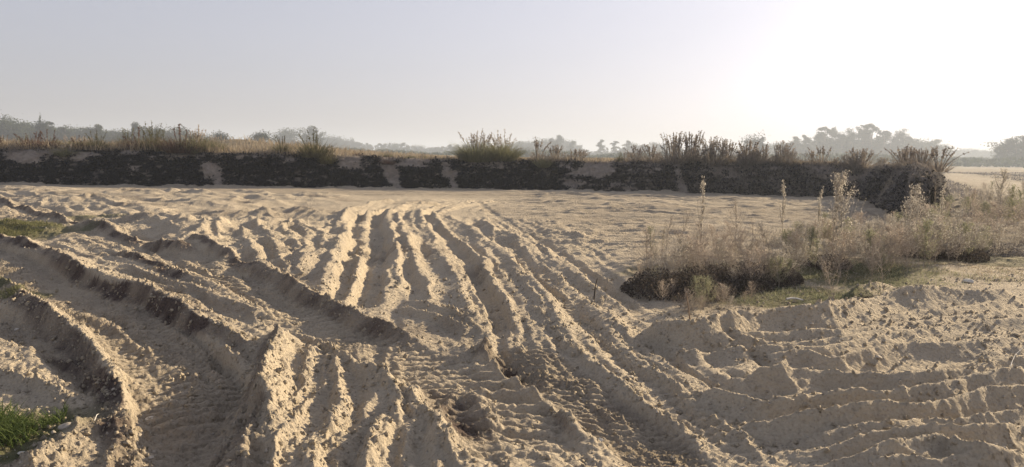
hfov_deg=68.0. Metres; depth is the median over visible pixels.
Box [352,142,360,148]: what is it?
tree
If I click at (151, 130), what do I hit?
grass clump
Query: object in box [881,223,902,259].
weed
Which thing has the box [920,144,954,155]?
tree
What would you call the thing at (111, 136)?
tree
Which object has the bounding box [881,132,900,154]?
tree
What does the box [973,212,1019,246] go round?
weed
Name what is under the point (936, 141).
tree
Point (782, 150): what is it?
grass clump
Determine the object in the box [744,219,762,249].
weed
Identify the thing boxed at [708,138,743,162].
grass clump
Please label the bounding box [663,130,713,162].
grass clump
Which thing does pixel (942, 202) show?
weed
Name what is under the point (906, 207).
weed
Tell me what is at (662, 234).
weed
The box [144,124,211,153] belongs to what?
grass clump
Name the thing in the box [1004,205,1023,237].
weed
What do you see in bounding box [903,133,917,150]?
tree
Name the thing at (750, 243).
weed
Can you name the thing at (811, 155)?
grass clump
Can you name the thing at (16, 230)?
green grass
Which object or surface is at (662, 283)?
weed
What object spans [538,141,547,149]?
tree
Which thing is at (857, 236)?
weed
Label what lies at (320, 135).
tree
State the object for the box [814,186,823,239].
weed
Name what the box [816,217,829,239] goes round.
weed
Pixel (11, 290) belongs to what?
green grass
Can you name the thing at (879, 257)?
weed
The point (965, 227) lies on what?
weed
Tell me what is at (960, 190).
field grass
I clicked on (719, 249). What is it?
weed
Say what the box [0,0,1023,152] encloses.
sky
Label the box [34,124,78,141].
tree
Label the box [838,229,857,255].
weed
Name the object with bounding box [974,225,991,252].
weed
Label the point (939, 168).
grass clump
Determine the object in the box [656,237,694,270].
weed
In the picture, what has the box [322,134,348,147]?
tree
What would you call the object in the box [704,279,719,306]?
weed
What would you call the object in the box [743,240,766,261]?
weed
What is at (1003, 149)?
tree
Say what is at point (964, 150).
tree
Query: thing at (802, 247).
weed
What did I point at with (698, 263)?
weed
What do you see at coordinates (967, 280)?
stone
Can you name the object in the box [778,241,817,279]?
weed
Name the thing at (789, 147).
tree
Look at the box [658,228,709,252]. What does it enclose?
weed
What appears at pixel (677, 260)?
weed
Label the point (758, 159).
grass clump
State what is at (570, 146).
tree
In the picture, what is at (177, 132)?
tree
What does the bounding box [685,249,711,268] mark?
weed
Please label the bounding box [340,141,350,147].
tree
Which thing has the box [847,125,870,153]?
tree
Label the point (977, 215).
weed
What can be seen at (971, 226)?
weed
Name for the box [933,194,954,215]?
weed
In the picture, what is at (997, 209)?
weed
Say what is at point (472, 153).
grass clump
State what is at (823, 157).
grass clump
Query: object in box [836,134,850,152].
tree
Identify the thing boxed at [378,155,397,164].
grass clump
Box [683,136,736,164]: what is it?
grass clump
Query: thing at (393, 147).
tree
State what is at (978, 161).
undergrowth
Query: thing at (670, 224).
weed
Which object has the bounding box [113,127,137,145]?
grass clump
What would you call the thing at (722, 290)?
weed
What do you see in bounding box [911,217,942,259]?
weed
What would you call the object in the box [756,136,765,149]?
tree
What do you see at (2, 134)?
tree
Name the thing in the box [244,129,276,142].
tree
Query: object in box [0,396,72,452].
green grass
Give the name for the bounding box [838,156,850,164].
grass clump
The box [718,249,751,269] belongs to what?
weed
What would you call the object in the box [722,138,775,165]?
grass clump
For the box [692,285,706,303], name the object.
weed
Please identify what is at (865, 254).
weed
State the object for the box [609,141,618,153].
tree
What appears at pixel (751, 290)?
weed
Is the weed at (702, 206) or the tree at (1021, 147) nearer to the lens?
the weed at (702, 206)
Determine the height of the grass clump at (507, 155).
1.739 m
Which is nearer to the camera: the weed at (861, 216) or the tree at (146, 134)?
the weed at (861, 216)
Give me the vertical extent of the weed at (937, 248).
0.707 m
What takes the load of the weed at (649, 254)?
on the ground at (194, 229)
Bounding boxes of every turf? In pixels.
[663,279,891,306]
[761,257,1023,288]
[855,260,1023,281]
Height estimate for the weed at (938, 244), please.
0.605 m
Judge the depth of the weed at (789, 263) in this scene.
10.36 m
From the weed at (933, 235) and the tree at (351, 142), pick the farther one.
the tree at (351, 142)
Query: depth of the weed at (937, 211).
16.29 m
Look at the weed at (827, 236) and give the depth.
12.84 m
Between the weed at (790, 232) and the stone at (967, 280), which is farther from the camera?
the weed at (790, 232)
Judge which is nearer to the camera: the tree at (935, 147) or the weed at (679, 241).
the weed at (679, 241)
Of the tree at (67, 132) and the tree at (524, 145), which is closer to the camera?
the tree at (67, 132)
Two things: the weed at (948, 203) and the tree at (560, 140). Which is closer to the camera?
the weed at (948, 203)
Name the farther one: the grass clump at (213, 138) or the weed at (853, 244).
the grass clump at (213, 138)
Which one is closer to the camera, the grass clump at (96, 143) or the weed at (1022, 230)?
the weed at (1022, 230)
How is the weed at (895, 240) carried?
on the ground at (194, 229)
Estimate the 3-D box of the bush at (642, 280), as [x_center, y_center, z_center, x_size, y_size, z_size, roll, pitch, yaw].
[2.152,0.586,9.766,1.523,0.482,1.219,1,6,0]
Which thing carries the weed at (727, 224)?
on the ground at (194, 229)
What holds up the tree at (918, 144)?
on the ground at (194, 229)
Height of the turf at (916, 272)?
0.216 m
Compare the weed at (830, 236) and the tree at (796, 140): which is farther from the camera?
the tree at (796, 140)
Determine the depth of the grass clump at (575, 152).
40.42 m
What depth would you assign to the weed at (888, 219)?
13.59 m
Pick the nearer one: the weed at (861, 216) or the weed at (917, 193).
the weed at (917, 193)
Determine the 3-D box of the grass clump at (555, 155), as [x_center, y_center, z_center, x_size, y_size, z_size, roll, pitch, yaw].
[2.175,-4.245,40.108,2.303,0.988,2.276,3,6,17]
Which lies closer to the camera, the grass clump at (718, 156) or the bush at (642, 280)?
the bush at (642, 280)
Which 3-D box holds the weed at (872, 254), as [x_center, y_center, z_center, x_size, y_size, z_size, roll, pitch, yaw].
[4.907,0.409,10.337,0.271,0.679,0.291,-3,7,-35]
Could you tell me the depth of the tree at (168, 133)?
310.95 m
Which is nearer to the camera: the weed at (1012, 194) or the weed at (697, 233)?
the weed at (697, 233)
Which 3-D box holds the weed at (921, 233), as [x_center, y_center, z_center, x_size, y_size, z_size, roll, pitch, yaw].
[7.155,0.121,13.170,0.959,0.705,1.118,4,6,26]
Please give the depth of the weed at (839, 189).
12.45 m
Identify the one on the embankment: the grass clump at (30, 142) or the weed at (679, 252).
the grass clump at (30, 142)
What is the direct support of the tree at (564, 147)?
on the ground at (194, 229)
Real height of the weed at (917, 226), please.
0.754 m
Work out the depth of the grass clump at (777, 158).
36.97 m
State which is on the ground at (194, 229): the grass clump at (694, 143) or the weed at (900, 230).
the weed at (900, 230)
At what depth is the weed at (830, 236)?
12.75 m
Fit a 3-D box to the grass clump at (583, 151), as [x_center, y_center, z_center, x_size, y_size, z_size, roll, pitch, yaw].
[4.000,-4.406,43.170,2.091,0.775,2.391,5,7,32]
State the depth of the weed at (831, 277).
8.60 m
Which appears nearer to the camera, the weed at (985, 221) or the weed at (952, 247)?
the weed at (952, 247)
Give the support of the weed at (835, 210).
on the ground at (194, 229)
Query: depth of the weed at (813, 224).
13.24 m
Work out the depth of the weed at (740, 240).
12.38 m
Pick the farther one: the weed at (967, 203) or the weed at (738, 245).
the weed at (967, 203)
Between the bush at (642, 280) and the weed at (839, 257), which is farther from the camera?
the weed at (839, 257)
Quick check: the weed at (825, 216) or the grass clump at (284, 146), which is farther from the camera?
the grass clump at (284, 146)
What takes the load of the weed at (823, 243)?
on the ground at (194, 229)
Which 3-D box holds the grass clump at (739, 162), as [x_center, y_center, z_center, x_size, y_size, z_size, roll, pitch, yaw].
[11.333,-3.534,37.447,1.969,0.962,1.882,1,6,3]
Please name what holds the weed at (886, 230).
on the ground at (194, 229)
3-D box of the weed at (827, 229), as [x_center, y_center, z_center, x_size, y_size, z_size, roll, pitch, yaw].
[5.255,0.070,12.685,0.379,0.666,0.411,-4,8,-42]
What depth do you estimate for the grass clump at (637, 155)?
39.18 m
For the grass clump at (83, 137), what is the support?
on the ground at (194, 229)
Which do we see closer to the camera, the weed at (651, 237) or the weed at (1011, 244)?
the weed at (651, 237)
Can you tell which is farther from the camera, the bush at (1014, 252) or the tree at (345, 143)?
the tree at (345, 143)
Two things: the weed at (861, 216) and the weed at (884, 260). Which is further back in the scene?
the weed at (861, 216)
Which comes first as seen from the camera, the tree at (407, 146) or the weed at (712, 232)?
the weed at (712, 232)
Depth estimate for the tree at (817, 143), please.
536.47 m
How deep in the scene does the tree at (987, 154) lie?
810.70 m
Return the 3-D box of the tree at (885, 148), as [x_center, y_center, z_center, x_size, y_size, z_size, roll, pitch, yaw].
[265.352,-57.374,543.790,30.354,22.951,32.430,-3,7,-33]
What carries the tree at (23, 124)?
on the ground at (194, 229)
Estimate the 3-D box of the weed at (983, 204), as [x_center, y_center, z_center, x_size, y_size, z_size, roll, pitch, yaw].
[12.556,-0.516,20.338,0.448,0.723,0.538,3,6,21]
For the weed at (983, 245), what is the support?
on the ground at (194, 229)
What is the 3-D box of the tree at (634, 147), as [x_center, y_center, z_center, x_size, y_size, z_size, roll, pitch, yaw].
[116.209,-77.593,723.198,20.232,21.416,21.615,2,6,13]
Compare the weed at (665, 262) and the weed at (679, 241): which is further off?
the weed at (679, 241)
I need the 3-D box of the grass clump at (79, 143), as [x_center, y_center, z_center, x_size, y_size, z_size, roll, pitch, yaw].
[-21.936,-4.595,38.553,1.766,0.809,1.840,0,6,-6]
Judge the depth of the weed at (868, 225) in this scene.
12.34 m
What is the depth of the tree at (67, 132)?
301.40 m
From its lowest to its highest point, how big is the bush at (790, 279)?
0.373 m
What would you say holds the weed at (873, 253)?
on the ground at (194, 229)
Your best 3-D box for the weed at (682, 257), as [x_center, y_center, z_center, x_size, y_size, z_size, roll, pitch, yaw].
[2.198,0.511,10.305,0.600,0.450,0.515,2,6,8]
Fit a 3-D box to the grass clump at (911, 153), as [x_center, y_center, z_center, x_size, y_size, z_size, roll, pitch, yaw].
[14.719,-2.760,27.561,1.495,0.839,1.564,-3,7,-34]
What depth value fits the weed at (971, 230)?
13.44 m
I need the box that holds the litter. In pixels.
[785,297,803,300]
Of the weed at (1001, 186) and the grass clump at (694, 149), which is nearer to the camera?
the weed at (1001, 186)
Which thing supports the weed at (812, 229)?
on the ground at (194, 229)
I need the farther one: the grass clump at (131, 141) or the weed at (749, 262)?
the grass clump at (131, 141)
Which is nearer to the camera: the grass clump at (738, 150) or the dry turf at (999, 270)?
the dry turf at (999, 270)
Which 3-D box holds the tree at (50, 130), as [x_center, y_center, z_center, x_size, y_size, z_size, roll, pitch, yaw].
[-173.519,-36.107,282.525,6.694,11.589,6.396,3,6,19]
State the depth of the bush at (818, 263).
11.49 m
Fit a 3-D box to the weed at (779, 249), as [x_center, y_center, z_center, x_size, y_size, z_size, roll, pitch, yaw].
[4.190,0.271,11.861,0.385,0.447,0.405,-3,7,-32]
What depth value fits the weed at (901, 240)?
12.02 m
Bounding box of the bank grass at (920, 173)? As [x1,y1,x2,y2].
[1,143,956,215]
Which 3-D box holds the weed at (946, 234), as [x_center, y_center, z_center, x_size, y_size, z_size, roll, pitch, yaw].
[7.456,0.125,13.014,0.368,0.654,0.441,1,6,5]
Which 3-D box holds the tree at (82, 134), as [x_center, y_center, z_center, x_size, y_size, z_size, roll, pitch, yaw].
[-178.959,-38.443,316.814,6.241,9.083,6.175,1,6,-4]
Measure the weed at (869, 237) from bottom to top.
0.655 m
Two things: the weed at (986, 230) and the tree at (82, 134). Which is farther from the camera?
the tree at (82, 134)
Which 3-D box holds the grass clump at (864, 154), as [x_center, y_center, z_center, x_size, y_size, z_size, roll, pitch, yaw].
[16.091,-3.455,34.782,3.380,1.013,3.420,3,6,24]
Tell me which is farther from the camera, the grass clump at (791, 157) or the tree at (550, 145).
the tree at (550, 145)
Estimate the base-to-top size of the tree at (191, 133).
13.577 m
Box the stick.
[686,293,690,319]
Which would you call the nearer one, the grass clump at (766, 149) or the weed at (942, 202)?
the weed at (942, 202)
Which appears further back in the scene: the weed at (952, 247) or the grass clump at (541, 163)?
the grass clump at (541, 163)
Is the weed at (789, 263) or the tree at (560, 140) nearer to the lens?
the weed at (789, 263)
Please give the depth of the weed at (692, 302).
8.62 m
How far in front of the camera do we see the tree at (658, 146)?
711.46 m
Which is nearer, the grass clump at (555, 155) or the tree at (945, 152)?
the grass clump at (555, 155)
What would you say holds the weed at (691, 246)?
on the ground at (194, 229)
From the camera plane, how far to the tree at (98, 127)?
282.32 m
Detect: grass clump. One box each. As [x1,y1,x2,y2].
[2,142,20,155]
[7,132,56,147]
[23,129,70,148]
[48,143,83,156]
[52,136,89,146]
[67,135,89,149]
[75,136,100,144]
[78,130,118,149]
[109,127,152,149]
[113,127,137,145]
[131,122,173,145]
[134,128,172,151]
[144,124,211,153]
[166,125,223,153]
[208,135,233,150]
[270,135,292,153]
[290,127,340,157]
[311,145,341,163]
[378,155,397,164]
[444,130,512,161]
[479,130,529,161]
[525,137,551,161]
[530,151,554,167]
[543,145,566,162]
[566,149,592,159]
[578,150,590,159]
[615,152,626,160]
[625,145,646,160]
[634,131,703,164]
[634,144,663,161]
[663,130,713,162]
[670,147,700,160]
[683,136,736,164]
[684,153,706,168]
[690,145,706,161]
[702,146,739,164]
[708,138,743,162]
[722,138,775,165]
[726,153,751,170]
[733,146,747,163]
[734,153,755,169]
[743,146,770,165]
[753,142,776,162]
[761,140,799,164]
[769,155,783,164]
[779,148,802,165]
[800,150,828,162]
[806,145,831,165]
[825,157,841,168]
[833,147,886,168]
[833,156,867,172]
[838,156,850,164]
[842,158,869,174]
[873,157,887,168]
[882,146,917,165]
[884,148,920,168]
[890,146,930,164]
[898,147,942,168]
[913,145,968,171]
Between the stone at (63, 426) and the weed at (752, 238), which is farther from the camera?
the weed at (752, 238)
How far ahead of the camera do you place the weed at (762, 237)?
13.31 m
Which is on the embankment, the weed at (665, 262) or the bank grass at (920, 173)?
the bank grass at (920, 173)
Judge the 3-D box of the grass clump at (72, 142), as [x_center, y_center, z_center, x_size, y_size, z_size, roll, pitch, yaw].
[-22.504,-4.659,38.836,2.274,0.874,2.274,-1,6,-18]
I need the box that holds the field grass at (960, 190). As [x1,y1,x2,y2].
[941,171,1023,216]
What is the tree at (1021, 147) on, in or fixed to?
on the ground at (194, 229)
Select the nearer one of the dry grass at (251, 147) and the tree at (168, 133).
the dry grass at (251, 147)
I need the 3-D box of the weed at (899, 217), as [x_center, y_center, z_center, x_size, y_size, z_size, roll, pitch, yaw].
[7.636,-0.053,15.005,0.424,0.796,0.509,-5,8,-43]
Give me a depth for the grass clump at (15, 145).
37.50 m
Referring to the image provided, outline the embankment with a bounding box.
[0,148,947,219]
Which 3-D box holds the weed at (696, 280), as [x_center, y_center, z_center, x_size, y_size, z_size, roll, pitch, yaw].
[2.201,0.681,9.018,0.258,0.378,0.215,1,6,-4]
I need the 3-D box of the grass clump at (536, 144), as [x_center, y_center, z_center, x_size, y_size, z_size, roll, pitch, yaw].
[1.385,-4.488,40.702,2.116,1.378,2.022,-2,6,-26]
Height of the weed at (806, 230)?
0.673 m
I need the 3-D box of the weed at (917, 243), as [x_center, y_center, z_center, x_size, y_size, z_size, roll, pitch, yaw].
[6.283,0.154,11.823,0.736,0.767,0.775,-5,8,-43]
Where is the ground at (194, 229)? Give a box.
[0,139,1023,466]
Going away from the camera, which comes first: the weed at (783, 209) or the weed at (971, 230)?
the weed at (783, 209)
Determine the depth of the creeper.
37.70 m
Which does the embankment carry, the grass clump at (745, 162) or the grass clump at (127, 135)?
the grass clump at (745, 162)
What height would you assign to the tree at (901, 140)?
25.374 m
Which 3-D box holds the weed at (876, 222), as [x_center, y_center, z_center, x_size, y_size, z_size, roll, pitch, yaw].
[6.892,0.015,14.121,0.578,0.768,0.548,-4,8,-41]
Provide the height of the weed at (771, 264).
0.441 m
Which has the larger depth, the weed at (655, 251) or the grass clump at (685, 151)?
the grass clump at (685, 151)
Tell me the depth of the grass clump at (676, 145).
38.53 m
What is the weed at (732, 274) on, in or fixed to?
on the ground at (194, 229)
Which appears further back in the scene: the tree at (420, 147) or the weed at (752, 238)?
the tree at (420, 147)
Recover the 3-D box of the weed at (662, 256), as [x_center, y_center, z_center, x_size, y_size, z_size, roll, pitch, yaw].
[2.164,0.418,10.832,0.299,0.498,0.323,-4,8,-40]
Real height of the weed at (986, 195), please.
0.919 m
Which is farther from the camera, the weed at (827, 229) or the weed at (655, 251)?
the weed at (827, 229)
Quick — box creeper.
[0,147,952,219]
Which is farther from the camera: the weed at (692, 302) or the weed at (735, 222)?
the weed at (735, 222)
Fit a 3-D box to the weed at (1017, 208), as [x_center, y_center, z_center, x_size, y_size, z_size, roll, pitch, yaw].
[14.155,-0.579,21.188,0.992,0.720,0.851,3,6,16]
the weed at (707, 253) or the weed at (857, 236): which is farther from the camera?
the weed at (857, 236)
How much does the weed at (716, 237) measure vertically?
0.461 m
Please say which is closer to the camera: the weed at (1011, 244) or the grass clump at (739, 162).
the weed at (1011, 244)
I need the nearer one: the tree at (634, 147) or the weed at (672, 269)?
the weed at (672, 269)
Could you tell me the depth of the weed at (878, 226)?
13.58 m
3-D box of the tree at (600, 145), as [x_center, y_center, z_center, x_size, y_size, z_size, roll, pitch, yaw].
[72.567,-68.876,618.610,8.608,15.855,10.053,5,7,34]
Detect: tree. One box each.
[0,113,18,139]
[0,113,33,142]
[5,119,46,140]
[23,114,50,141]
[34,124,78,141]
[40,121,56,140]
[55,127,67,140]
[57,125,98,140]
[61,127,74,141]
[76,130,89,141]
[84,124,107,141]
[97,128,124,143]
[119,124,171,141]
[128,122,146,139]
[161,129,171,143]
[164,125,193,142]
[182,129,207,141]
[207,130,233,140]
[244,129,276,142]
[264,126,320,144]
[301,127,315,143]
[305,126,319,142]
[317,132,325,146]
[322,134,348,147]
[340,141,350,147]
[342,137,354,147]
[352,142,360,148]
[386,142,404,149]
[399,142,409,150]
[412,144,428,150]
[430,147,441,151]
[512,141,534,149]
[525,143,532,150]
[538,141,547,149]
[546,139,581,151]
[547,138,557,149]
[549,135,563,149]
[567,141,575,151]
[596,139,605,153]
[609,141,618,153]
[621,140,630,152]
[628,143,643,152]
[649,143,660,151]
[655,142,675,151]
[739,131,771,154]
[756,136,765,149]
[761,143,777,153]
[769,141,806,153]
[788,136,798,151]
[798,135,814,153]
[812,132,826,152]
[815,126,834,153]
[826,126,844,153]
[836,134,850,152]
[840,128,857,152]
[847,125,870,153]
[864,123,883,153]
[870,140,889,152]
[873,130,889,153]
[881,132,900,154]
[890,126,909,154]
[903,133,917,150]
[905,136,931,154]
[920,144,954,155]
[926,139,941,149]
[938,145,955,156]
[954,148,975,156]
[960,150,996,158]
[964,149,978,156]
[980,135,1023,164]
[997,139,1014,157]
[1014,135,1023,156]
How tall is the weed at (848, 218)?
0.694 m
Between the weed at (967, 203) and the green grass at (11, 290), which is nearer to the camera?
the green grass at (11, 290)
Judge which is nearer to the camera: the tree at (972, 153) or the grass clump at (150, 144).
the grass clump at (150, 144)
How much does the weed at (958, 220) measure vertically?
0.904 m
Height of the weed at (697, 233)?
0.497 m
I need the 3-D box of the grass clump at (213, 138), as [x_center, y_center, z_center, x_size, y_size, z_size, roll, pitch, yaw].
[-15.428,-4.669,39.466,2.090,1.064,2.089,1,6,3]
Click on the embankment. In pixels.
(391, 173)
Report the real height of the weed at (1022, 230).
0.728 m
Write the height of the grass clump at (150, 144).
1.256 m
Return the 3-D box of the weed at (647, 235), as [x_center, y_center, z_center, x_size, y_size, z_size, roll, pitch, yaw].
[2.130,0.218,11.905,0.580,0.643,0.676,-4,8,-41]
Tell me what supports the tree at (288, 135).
on the ground at (194, 229)
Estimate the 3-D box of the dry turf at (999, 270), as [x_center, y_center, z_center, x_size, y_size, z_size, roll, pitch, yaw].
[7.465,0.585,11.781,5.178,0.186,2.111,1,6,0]
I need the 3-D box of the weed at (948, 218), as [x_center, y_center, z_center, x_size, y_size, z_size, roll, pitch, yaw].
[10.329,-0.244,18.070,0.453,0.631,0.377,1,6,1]
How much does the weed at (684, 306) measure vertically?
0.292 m
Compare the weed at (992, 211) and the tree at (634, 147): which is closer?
the weed at (992, 211)
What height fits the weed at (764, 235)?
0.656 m
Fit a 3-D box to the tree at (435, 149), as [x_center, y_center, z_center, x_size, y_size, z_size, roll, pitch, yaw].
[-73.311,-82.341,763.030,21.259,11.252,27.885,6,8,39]
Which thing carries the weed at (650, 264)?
on the ground at (194, 229)
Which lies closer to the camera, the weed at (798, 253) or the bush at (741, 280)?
the bush at (741, 280)
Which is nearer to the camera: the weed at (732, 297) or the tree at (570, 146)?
the weed at (732, 297)
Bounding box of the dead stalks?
[626,239,984,311]
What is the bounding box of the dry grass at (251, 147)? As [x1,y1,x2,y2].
[0,136,919,168]
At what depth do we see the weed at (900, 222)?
13.35 m
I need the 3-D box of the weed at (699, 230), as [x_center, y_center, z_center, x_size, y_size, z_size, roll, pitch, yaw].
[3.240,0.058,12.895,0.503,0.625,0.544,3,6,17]
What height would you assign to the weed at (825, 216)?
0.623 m
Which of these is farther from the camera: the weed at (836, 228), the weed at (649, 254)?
the weed at (836, 228)
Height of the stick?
0.443 m
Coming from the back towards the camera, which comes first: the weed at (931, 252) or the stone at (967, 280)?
the weed at (931, 252)
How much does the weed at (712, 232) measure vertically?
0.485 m
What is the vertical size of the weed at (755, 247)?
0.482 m
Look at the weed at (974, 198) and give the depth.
17.85 m
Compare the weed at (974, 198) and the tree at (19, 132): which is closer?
the weed at (974, 198)
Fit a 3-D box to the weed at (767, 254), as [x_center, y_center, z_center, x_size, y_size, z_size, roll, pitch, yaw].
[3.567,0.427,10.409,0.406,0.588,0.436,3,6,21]
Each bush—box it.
[620,263,738,302]
[675,258,776,293]
[731,259,804,286]
[803,251,852,270]
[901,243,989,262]
[969,241,1023,256]
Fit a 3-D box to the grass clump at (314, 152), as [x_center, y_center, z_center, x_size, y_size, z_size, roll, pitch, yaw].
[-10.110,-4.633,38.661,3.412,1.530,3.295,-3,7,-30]
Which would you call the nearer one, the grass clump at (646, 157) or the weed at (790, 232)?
the weed at (790, 232)
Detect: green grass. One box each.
[0,217,66,236]
[0,283,31,298]
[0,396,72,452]
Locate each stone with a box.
[58,422,70,430]
[962,278,973,282]
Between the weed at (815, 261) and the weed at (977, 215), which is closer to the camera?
the weed at (815, 261)
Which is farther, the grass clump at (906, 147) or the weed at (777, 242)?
the grass clump at (906, 147)
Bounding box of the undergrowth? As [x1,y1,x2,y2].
[330,146,1023,167]
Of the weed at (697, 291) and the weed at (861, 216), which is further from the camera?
the weed at (861, 216)
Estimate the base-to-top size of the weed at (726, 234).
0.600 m
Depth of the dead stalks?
10.63 m
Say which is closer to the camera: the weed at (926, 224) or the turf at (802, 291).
the turf at (802, 291)
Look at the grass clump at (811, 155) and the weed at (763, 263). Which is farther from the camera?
the grass clump at (811, 155)
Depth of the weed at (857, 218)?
17.07 m
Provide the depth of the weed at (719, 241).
11.18 m
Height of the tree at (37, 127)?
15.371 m
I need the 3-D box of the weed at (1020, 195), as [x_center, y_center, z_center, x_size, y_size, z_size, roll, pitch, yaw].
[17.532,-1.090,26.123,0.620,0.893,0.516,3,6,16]
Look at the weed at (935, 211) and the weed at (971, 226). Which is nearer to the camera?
the weed at (971, 226)
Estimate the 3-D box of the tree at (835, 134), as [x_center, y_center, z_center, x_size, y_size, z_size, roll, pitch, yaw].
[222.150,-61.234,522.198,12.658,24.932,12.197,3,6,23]
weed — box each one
[627,228,665,265]
[634,251,660,270]
[634,262,648,273]
[642,258,655,276]
[643,245,661,259]
[647,226,660,251]
[650,248,691,278]
[652,227,669,248]
[653,247,671,271]
[654,255,694,273]
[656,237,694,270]
[656,251,676,276]
[656,280,670,298]
[657,215,674,254]
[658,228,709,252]
[661,279,680,295]
[667,233,713,268]
[669,249,689,271]
[670,289,698,312]
[671,211,691,238]
[673,237,688,267]
[675,237,732,271]
[675,245,692,268]
[684,228,707,246]
[684,246,734,271]
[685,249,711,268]
[686,253,714,275]
[688,221,714,247]
[688,275,707,304]
[688,295,699,310]
[691,274,715,301]
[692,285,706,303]
[695,295,707,311]
[696,176,707,247]
[700,223,726,246]
[704,234,726,259]
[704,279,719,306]
[705,231,734,265]
[709,237,728,264]
[711,282,735,301]
[712,237,729,267]
[713,220,751,251]
[716,243,740,262]
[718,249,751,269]
[723,196,751,250]
[723,294,735,308]
[724,227,756,257]
[724,265,746,283]
[733,236,757,266]
[736,247,768,284]
[738,240,754,256]
[741,245,786,285]
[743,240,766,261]
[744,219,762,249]
[746,281,757,298]
[748,238,761,258]
[750,227,772,249]
[753,219,782,255]
[758,244,777,275]
[760,256,779,279]
[762,236,782,261]
[765,248,796,286]
[767,238,789,257]
[769,256,790,285]
[774,220,809,249]
[775,228,799,258]
[778,180,786,244]
[778,230,810,265]
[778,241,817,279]
[780,220,824,245]
[780,258,795,278]
[789,243,810,263]
[792,227,809,248]
[797,238,814,261]
[800,225,819,253]
[804,221,826,246]
[804,237,825,266]
[812,238,832,277]
[812,238,865,277]
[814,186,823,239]
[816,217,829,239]
[816,218,841,248]
[817,225,839,249]
[819,169,866,243]
[820,226,839,249]
[821,211,833,226]
[821,258,846,297]
[822,228,866,271]
[829,177,839,251]
[831,224,846,251]
[831,246,847,272]
[838,217,853,245]
[838,224,866,247]
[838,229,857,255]
[844,231,870,263]
[847,237,858,253]
[848,212,863,229]
[849,220,861,242]
[851,236,893,269]
[851,237,892,275]
[852,212,870,228]
[857,220,873,247]
[861,228,889,267]
[861,230,892,266]
[861,239,884,280]
[862,225,919,265]
[867,216,892,239]
[868,229,897,283]
[871,212,897,237]
[873,231,893,252]
[874,220,893,239]
[878,223,891,249]
[879,252,891,269]
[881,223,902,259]
[883,218,923,246]
[890,221,947,266]
[890,229,913,258]
[892,211,911,228]
[893,221,908,247]
[894,200,913,237]
[895,220,953,253]
[896,242,917,269]
[903,183,927,229]
[907,212,949,254]
[908,192,944,229]
[911,217,928,240]
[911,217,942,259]
[918,241,940,265]
[920,204,964,228]
[921,222,948,256]
[923,208,949,234]
[924,217,981,264]
[928,225,946,258]
[928,229,949,259]
[931,200,959,219]
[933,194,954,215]
[936,208,990,241]
[937,182,946,220]
[938,222,956,250]
[941,211,957,227]
[946,229,973,261]
[951,222,987,246]
[953,219,979,242]
[953,220,986,254]
[954,211,995,237]
[959,188,989,221]
[961,197,972,214]
[964,231,989,250]
[972,189,996,206]
[973,202,990,221]
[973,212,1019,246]
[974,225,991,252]
[975,201,1022,231]
[978,225,997,251]
[982,194,997,215]
[982,201,1002,226]
[983,168,1016,225]
[984,222,1011,260]
[986,202,999,224]
[993,232,1020,255]
[995,220,1023,246]
[1000,184,1021,221]
[1003,198,1023,222]
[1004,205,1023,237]
[1008,199,1023,221]
[1014,189,1023,208]
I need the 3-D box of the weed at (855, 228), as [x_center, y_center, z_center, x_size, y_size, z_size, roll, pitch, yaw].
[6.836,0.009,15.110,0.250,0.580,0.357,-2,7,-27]
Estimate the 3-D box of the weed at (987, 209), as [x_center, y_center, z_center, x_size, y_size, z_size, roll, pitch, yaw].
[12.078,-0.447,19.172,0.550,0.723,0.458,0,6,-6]
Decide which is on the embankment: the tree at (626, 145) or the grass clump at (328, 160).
the grass clump at (328, 160)
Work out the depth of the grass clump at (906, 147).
30.56 m
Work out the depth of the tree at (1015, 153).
390.24 m
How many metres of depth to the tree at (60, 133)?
301.19 m
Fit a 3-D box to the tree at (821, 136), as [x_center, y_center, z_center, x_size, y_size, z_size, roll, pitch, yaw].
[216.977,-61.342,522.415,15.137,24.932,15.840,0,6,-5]
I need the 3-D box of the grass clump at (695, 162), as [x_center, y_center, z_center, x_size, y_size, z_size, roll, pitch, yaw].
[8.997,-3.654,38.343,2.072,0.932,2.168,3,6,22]
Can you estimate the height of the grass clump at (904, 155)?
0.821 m
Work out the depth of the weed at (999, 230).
12.95 m
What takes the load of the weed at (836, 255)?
on the ground at (194, 229)
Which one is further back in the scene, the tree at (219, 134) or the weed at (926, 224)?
the tree at (219, 134)
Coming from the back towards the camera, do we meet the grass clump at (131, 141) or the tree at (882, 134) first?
the tree at (882, 134)
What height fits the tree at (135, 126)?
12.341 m
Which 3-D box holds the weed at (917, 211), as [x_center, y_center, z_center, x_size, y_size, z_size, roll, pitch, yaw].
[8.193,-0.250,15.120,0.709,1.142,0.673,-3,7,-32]
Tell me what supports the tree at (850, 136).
on the ground at (194, 229)
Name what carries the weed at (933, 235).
on the ground at (194, 229)
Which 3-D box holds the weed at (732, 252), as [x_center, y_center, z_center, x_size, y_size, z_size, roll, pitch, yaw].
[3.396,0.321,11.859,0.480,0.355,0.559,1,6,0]
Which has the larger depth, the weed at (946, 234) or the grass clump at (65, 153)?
the grass clump at (65, 153)
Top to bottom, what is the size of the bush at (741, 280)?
0.435 m
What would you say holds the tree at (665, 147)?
on the ground at (194, 229)
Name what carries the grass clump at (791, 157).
on the embankment

